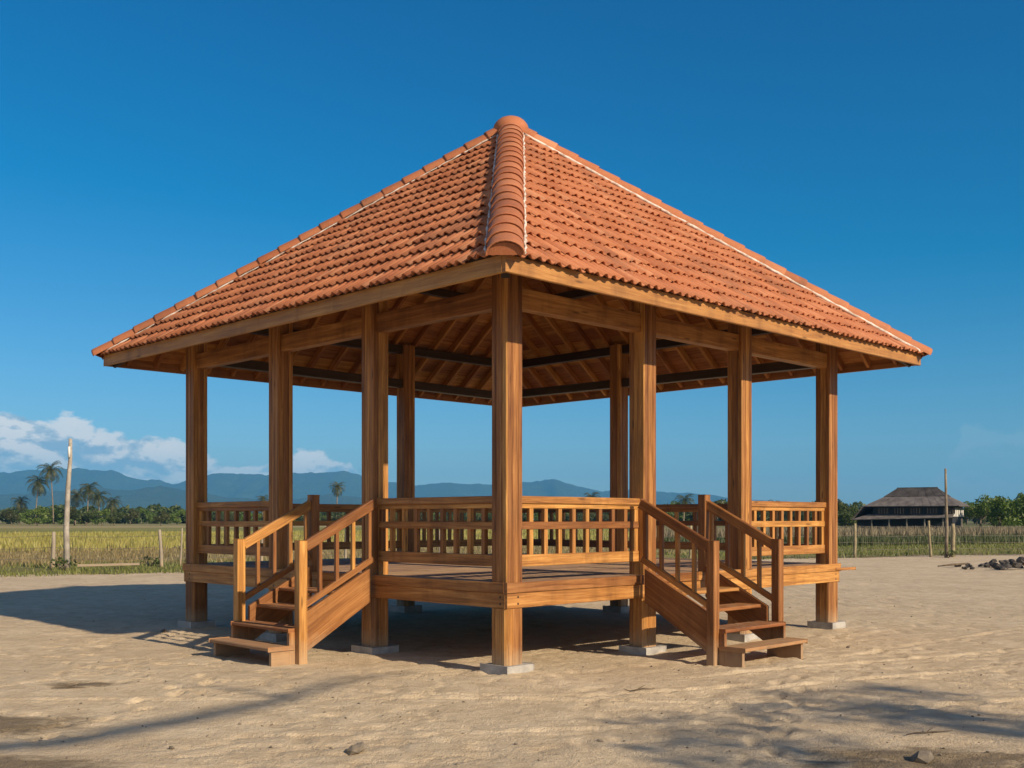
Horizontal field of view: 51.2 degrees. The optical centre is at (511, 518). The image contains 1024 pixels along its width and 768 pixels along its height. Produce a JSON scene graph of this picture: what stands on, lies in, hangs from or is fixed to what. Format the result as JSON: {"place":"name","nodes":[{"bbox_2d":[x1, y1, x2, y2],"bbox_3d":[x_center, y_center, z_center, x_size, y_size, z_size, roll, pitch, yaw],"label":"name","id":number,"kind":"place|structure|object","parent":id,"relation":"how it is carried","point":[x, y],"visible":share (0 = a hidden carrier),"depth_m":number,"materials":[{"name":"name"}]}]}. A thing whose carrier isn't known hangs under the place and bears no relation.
{"place":"outdoors","nodes":[
{"label":"outdoors","id":0,"kind":"place"},
{"bbox_2d":[0,486,447,513],"bbox_3d":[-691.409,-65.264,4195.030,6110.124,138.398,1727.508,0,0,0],"label":"foothills","id":1,"kind":"structure","parent":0,"point":[168,497],"depth_m":4067.46,"materials":[{"name":"green plant"}]},
{"bbox_2d":[0,553,550,576],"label":"grass","id":2,"kind":"structure","parent":0,"point":[75,570],"depth_m":30.40,"materials":[{"name":"green plant"}]},
{"bbox_2d":[78,563,139,566],"bbox_3d":[-11.827,1.345,31.400,1.711,0.112,0.132,0,0,-14],"label":"plank","id":3,"kind":"object","parent":2,"relation":"on","point":[108,564],"visible":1,"depth_m":31.36,"materials":[{"name":"grey wood"}]},
{"bbox_2d":[0,545,697,566],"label":"field grass","id":4,"kind":"structure","parent":0,"point":[74,554],"depth_m":42.91,"materials":[{"name":"green plant"}]},
{"bbox_2d":[0,468,859,505],"bbox_3d":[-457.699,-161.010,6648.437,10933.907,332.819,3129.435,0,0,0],"label":"hills","id":5,"kind":"structure","parent":0,"point":[241,485],"depth_m":6516.40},
{"bbox_2d":[0,519,1023,767],"bbox_3d":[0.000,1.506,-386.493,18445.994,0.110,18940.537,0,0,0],"label":"ground","id":6,"kind":"structure","parent":0,"point":[928,619],"depth_m":9.55,"materials":[{"name":"beige sand"}]},
{"bbox_2d":[0,509,19,524],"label":"tree","id":7,"kind":"object","parent":6,"relation":"on","point":[7,514],"visible":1,"depth_m":263.87,"materials":[{"name":"green plant"}]},
{"bbox_2d":[8,509,27,523],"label":"tree","id":8,"kind":"object","parent":6,"relation":"on","point":[21,511],"visible":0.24,"depth_m":301.92,"materials":[{"name":"green plant"}]},
{"bbox_2d":[11,496,30,523],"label":"palm tree","id":9,"kind":"object","parent":6,"relation":"on","point":[19,502],"visible":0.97,"depth_m":304.55,"materials":[{"name":"green plant"}]},
{"bbox_2d":[19,508,42,524],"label":"tree","id":10,"kind":"object","parent":6,"relation":"on","point":[22,516],"visible":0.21,"depth_m":281.99,"materials":[{"name":"green plant"}]},
{"bbox_2d":[20,507,48,525],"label":"tree","id":11,"kind":"object","parent":6,"relation":"on","point":[38,518],"visible":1,"depth_m":236.14,"materials":[{"name":"green plant"}]},
{"bbox_2d":[25,475,49,523],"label":"palm tree","id":12,"kind":"object","parent":6,"relation":"on","point":[38,484],"visible":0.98,"depth_m":299.81,"materials":[{"name":"green plant"}]},
{"bbox_2d":[37,505,60,523],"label":"tree","id":13,"kind":"object","parent":6,"relation":"on","point":[55,517],"visible":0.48,"depth_m":302.15,"materials":[{"name":"green plant"}]},
{"bbox_2d":[36,461,63,523],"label":"palm tree","id":14,"kind":"object","parent":6,"relation":"on","point":[50,470],"visible":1,"depth_m":299.84,"materials":[{"name":"green plant"}]},
{"bbox_2d":[44,508,63,523],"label":"tree","id":15,"kind":"object","parent":6,"relation":"on","point":[49,520],"visible":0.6,"depth_m":301.72,"materials":[{"name":"green plant"}]},
{"bbox_2d":[50,556,76,569],"bbox_3d":[-13.132,1.299,31.218,0.718,0.471,0.638,0,0,0],"label":"shrub","id":16,"kind":"object","parent":6,"relation":"on","point":[60,562],"visible":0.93,"depth_m":31.24,"materials":[{"name":"green plant"}]},
{"bbox_2d":[57,513,73,524],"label":"tree","id":17,"kind":"object","parent":6,"relation":"on","point":[60,518],"visible":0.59,"depth_m":252.83,"materials":[{"name":"green plant"}]},
{"bbox_2d":[63,439,71,569],"bbox_3d":[-13.119,-0.289,31.591,0.257,4.161,0.190,0,0,18],"label":"utility pole","id":18,"kind":"object","parent":6,"relation":"on","point":[66,546],"visible":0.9,"depth_m":31.55,"materials":[{"name":"white paint"}]},
{"bbox_2d":[55,683,89,687],"bbox_3d":[-3.853,1.457,9.349,0.315,0.039,0.067,0,0,-14],"label":"twig","id":19,"kind":"object","parent":6,"relation":"on","point":[72,687],"visible":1,"depth_m":9.33,"materials":[{"name":"brown wood"}]},
{"bbox_2d":[62,506,82,525],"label":"tree","id":20,"kind":"object","parent":6,"relation":"on","point":[73,511],"visible":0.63,"depth_m":236.54,"materials":[{"name":"green plant"}]},
{"bbox_2d":[70,489,87,523],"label":"palm tree","id":21,"kind":"object","parent":6,"relation":"on","point":[76,497],"visible":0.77,"depth_m":297.72,"materials":[{"name":"green plant"}]},
{"bbox_2d":[74,510,99,525],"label":"tree","id":22,"kind":"object","parent":6,"relation":"on","point":[87,517],"visible":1,"depth_m":235.96,"materials":[{"name":"green plant"}]},
{"bbox_2d":[78,482,101,523],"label":"palm tree","id":23,"kind":"object","parent":6,"relation":"on","point":[87,490],"visible":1,"depth_m":289.67,"materials":[{"name":"green plant"}]},
{"bbox_2d":[89,490,111,523],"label":"palm tree","id":24,"kind":"object","parent":6,"relation":"on","point":[99,500],"visible":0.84,"depth_m":295.75,"materials":[{"name":"green plant"}]},
{"bbox_2d":[92,509,110,524],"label":"tree","id":25,"kind":"object","parent":6,"relation":"on","point":[101,520],"visible":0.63,"depth_m":246.93,"materials":[{"name":"green plant"}]},
{"bbox_2d":[102,496,122,514],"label":"palm tree","id":26,"kind":"object","parent":6,"relation":"on","point":[112,508],"visible":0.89,"depth_m":299.44,"materials":[{"name":"green plant"}]},
{"bbox_2d":[101,511,125,525],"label":"tree","id":27,"kind":"object","parent":6,"relation":"on","point":[112,518],"visible":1,"depth_m":237.38,"materials":[{"name":"green plant"}]},
{"bbox_2d":[122,509,139,524],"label":"tree","id":28,"kind":"object","parent":6,"relation":"on","point":[131,516],"visible":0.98,"depth_m":277.90,"materials":[{"name":"green plant"}]},
{"bbox_2d":[137,508,155,523],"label":"tree","id":29,"kind":"object","parent":6,"relation":"on","point":[148,518],"visible":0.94,"depth_m":312.76,"materials":[{"name":"green plant"}]},
{"bbox_2d":[140,555,159,566],"bbox_3d":[-11.339,1.333,33.540,0.732,0.404,0.503,0,0,0],"label":"shrub","id":30,"kind":"object","parent":6,"relation":"on","point":[157,561],"visible":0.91,"depth_m":33.54,"materials":[{"name":"green plant"}]},
{"bbox_2d":[153,511,170,525],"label":"tree","id":31,"kind":"object","parent":6,"relation":"on","point":[162,514],"visible":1,"depth_m":234.91,"materials":[{"name":"green plant"}]},
{"bbox_2d":[168,509,185,524],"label":"tree","id":32,"kind":"object","parent":6,"relation":"on","point":[176,513],"visible":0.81,"depth_m":282.04,"materials":[{"name":"green plant"}]},
{"bbox_2d":[214,513,223,520],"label":"tree","id":33,"kind":"object","parent":6,"relation":"on","point":[221,518],"visible":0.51,"depth_m":293.00,"materials":[{"name":"green plant"}]},
{"bbox_2d":[0,528,452,567],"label":"wire fence","id":34,"kind":"object","parent":6,"relation":"on","point":[53,547],"visible":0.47,"depth_m":32.95,"materials":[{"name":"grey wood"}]},
{"bbox_2d":[241,512,260,520],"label":"tree","id":35,"kind":"object","parent":6,"relation":"on","point":[259,515],"visible":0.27,"depth_m":241.43,"materials":[{"name":"green plant"}]},
{"bbox_2d":[255,495,268,516],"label":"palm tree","id":36,"kind":"object","parent":6,"relation":"on","point":[262,498],"visible":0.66,"depth_m":309.72,"materials":[{"name":"green plant"}]},
{"bbox_2d":[0,529,628,551],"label":"rice","id":37,"kind":"object","parent":6,"relation":"on","point":[9,541],"visible":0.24,"depth_m":73.35,"materials":[{"name":"plant"}]},
{"bbox_2d":[320,515,326,520],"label":"tree","id":38,"kind":"object","parent":6,"relation":"on","point":[322,518],"visible":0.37,"depth_m":240.31,"materials":[{"name":"green plant"}]},
{"bbox_2d":[329,481,345,503],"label":"palm tree","id":39,"kind":"object","parent":6,"relation":"on","point":[337,489],"visible":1,"depth_m":299.63,"materials":[{"name":"green plant"}]},
{"bbox_2d":[331,512,343,520],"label":"tree","id":40,"kind":"object","parent":6,"relation":"on","point":[337,515],"visible":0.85,"depth_m":261.70,"materials":[{"name":"green plant"}]},
{"bbox_2d":[346,741,366,754],"bbox_3d":[-0.997,1.474,6.847,0.135,0.074,0.093,-21,12,-3],"label":"stone","id":41,"kind":"object","parent":6,"relation":"on","point":[357,748],"visible":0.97,"depth_m":6.82,"materials":[{"name":"beige stone"}]},
{"bbox_2d":[476,513,491,520],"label":"tree","id":42,"kind":"object","parent":6,"relation":"on","point":[479,516],"visible":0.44,"depth_m":240.73,"materials":[{"name":"green plant"}]},
{"bbox_2d":[0,499,1006,523],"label":"wood","id":43,"kind":"object","parent":6,"relation":"on","point":[158,508],"visible":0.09,"depth_m":330.23,"materials":[{"name":"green plant"}]},
{"bbox_2d":[91,115,932,674],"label":"pavilion","id":44,"kind":"structure","parent":6,"relation":"on","point":[507,269],"depth_m":12.32,"materials":[{"name":"orange wood"}]},
{"bbox_2d":[522,513,535,519],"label":"tree","id":45,"kind":"object","parent":6,"relation":"on","point":[524,516],"visible":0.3,"depth_m":296.00,"materials":[{"name":"green plant"}]},
{"bbox_2d":[565,513,568,520],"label":"tree","id":46,"kind":"object","parent":6,"relation":"on","point":[566,516],"visible":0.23,"depth_m":285.93,"materials":[{"name":"green plant"}]},
{"bbox_2d":[579,513,595,520],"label":"tree","id":47,"kind":"object","parent":6,"relation":"on","point":[592,515],"visible":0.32,"depth_m":245.26,"materials":[{"name":"green plant"}]},
{"bbox_2d":[584,492,600,497],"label":"palm tree","id":48,"kind":"object","parent":6,"relation":"on","point":[592,495],"visible":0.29,"depth_m":259.96,"materials":[{"name":"green plant"}]},
{"bbox_2d":[624,685,654,690],"bbox_3d":[1.107,1.476,9.332,0.282,0.047,0.077,0,0,-6],"label":"twig","id":49,"kind":"object","parent":6,"relation":"on","point":[640,688],"visible":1,"depth_m":9.31,"materials":[{"name":"brown wood"}]},
{"bbox_2d":[665,501,689,520],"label":"tree","id":50,"kind":"object","parent":6,"relation":"on","point":[680,515],"visible":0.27,"depth_m":256.99,"materials":[{"name":"green plant"}]},
{"bbox_2d":[674,494,693,520],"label":"palm tree","id":51,"kind":"object","parent":6,"relation":"on","point":[685,500],"visible":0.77,"depth_m":229.73,"materials":[{"name":"green plant"}]},
{"bbox_2d":[685,512,697,520],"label":"tree","id":52,"kind":"object","parent":6,"relation":"on","point":[688,515],"visible":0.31,"depth_m":249.12,"materials":[{"name":"green plant"}]},
{"bbox_2d":[713,500,723,520],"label":"tree","id":53,"kind":"object","parent":6,"relation":"on","point":[718,502],"visible":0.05,"depth_m":237.94,"materials":[{"name":"green plant"}]},
{"bbox_2d":[757,512,769,520],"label":"tree","id":54,"kind":"object","parent":6,"relation":"on","point":[759,516],"visible":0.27,"depth_m":267.31,"materials":[{"name":"green plant"}]},
{"bbox_2d":[767,511,786,518],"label":"tree","id":55,"kind":"object","parent":6,"relation":"on","point":[785,514],"visible":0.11,"depth_m":283.04,"materials":[{"name":"green plant"}]},
{"bbox_2d":[792,511,811,520],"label":"tree","id":56,"kind":"object","parent":6,"relation":"on","point":[802,515],"visible":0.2,"depth_m":245.47,"materials":[{"name":"green plant"}]},
{"bbox_2d":[603,521,1019,558],"bbox_3d":[14.944,0.881,41.493,24.423,1.624,0.420,0,0,-14],"label":"wire fence","id":57,"kind":"object","parent":6,"relation":"on","point":[952,548],"visible":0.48,"depth_m":41.87,"materials":[{"name":"grey metal"}]},
{"bbox_2d":[664,532,1023,546],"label":"reeds","id":58,"kind":"object","parent":6,"relation":"on","point":[960,539],"visible":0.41,"depth_m":61.93,"materials":[{"name":"green plant"}]},
{"bbox_2d":[664,525,1023,538],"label":"dry reeds","id":59,"kind":"object","parent":6,"relation":"on","point":[844,531],"visible":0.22,"depth_m":74.51,"materials":[{"name":"beige plant"}]},
{"bbox_2d":[838,502,858,527],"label":"tree","id":60,"kind":"object","parent":6,"relation":"on","point":[846,520],"visible":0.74,"depth_m":139.46,"materials":[{"name":"green plant"}]},
{"bbox_2d":[910,750,933,763],"bbox_3d":[2.531,1.472,6.599,0.143,0.088,0.112,-14,-1,14],"label":"stone","id":61,"kind":"object","parent":6,"relation":"on","point":[922,756],"visible":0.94,"depth_m":6.58,"materials":[{"name":"grey stone"}]},
{"bbox_2d":[906,726,952,734],"bbox_3d":[2.880,1.455,7.376,0.409,0.042,0.049,0,0,-25],"label":"twig","id":62,"kind":"object","parent":6,"relation":"on","point":[928,731],"visible":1,"depth_m":7.36,"materials":[{"name":"wood"}]},
{"bbox_2d":[944,468,947,557],"bbox_3d":[16.808,-0.080,41.402,0.160,3.742,0.136,0,0,0],"label":"utility pole","id":63,"kind":"object","parent":6,"relation":"on","point":[946,518],"visible":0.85,"depth_m":41.36,"materials":[{"name":"brown wood"}]},
{"bbox_2d":[941,550,956,557],"bbox_3d":[16.822,1.342,41.164,0.621,0.386,0.487,0,0,0],"label":"shrub","id":64,"kind":"object","parent":6,"relation":"on","point":[951,553],"visible":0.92,"depth_m":41.19,"materials":[{"name":"green plant"}]},
{"bbox_2d":[938,563,968,566],"bbox_3d":[13.646,1.411,32.945,1.497,0.093,0.180,0,0,-33],"label":"stick","id":65,"kind":"object","parent":6,"relation":"on","point":[953,564],"visible":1,"depth_m":32.79,"materials":[{"name":"brown wood"}]},
{"bbox_2d":[962,512,974,524],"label":"tree","id":66,"kind":"object","parent":6,"relation":"on","point":[964,517],"visible":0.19,"depth_m":266.71,"materials":[{"name":"green plant"}]},
{"bbox_2d":[962,493,999,526],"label":"tree","id":67,"kind":"object","parent":6,"relation":"on","point":[986,499],"visible":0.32,"depth_m":127.92,"materials":[{"name":"green plant"}]},
{"bbox_2d":[974,512,991,523],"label":"tree","id":68,"kind":"object","parent":6,"relation":"on","point":[984,520],"visible":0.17,"depth_m":299.12,"materials":[{"name":"green plant"}]},
{"bbox_2d":[967,494,1023,526],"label":"tree","id":69,"kind":"object","parent":6,"relation":"on","point":[1000,519],"visible":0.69,"depth_m":118.07,"materials":[{"name":"green plant"}]},
{"bbox_2d":[992,564,1000,569],"bbox_3d":[14.171,1.401,31.295,0.177,0.168,0.199,0,0,-15],"label":"clod","id":70,"kind":"object","parent":6,"relation":"on","point":[996,566],"visible":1,"depth_m":31.25,"materials":[{"name":"grey soil"}]},
{"bbox_2d":[998,493,1023,527],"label":"tree","id":71,"kind":"object","parent":6,"relation":"on","point":[1016,512],"visible":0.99,"depth_m":111.14,"materials":[{"name":"green plant"}]},
{"bbox_2d":[1012,563,1021,567],"bbox_3d":[14.740,1.357,31.245,0.327,0.165,0.256,0,0,-25],"label":"clod","id":72,"kind":"object","parent":6,"relation":"on","point":[1018,565],"visible":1,"depth_m":31.15,"materials":[{"name":"brown soil"}]},
{"bbox_2d":[0,0,1023,507],"label":"sky","id":73,"kind":"structure","parent":0,"point":[871,151],"materials":[{"name":"blue"}]},
{"bbox_2d":[657,541,1023,559],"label":"meadow grass","id":74,"kind":"structure","parent":0,"point":[912,546],"depth_m":49.63,"materials":[{"name":"green plant"}]},
{"bbox_2d":[851,487,969,530],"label":"old house","id":75,"kind":"structure","parent":0,"point":[905,507],"depth_m":120.09,"materials":[{"name":"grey wood"}]},
{"bbox_2d":[878,508,888,513],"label":"window","id":76,"kind":"structure","parent":75,"relation":"in","point":[880,510],"depth_m":121.24,"materials":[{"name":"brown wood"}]},
{"bbox_2d":[893,508,904,513],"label":"window","id":77,"kind":"structure","parent":75,"relation":"in","point":[895,510],"depth_m":120.33,"materials":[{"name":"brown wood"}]},
{"bbox_2d":[910,508,920,513],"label":"window","id":78,"kind":"structure","parent":75,"relation":"in","point":[912,510],"depth_m":119.37,"materials":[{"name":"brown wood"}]},
{"bbox_2d":[926,507,937,513],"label":"window","id":79,"kind":"structure","parent":75,"relation":"in","point":[928,510],"depth_m":118.38,"materials":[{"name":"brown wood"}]},
{"bbox_2d":[943,507,954,513],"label":"window","id":80,"kind":"structure","parent":75,"relation":"in","point":[951,510],"depth_m":117.37,"materials":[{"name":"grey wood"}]}
]}

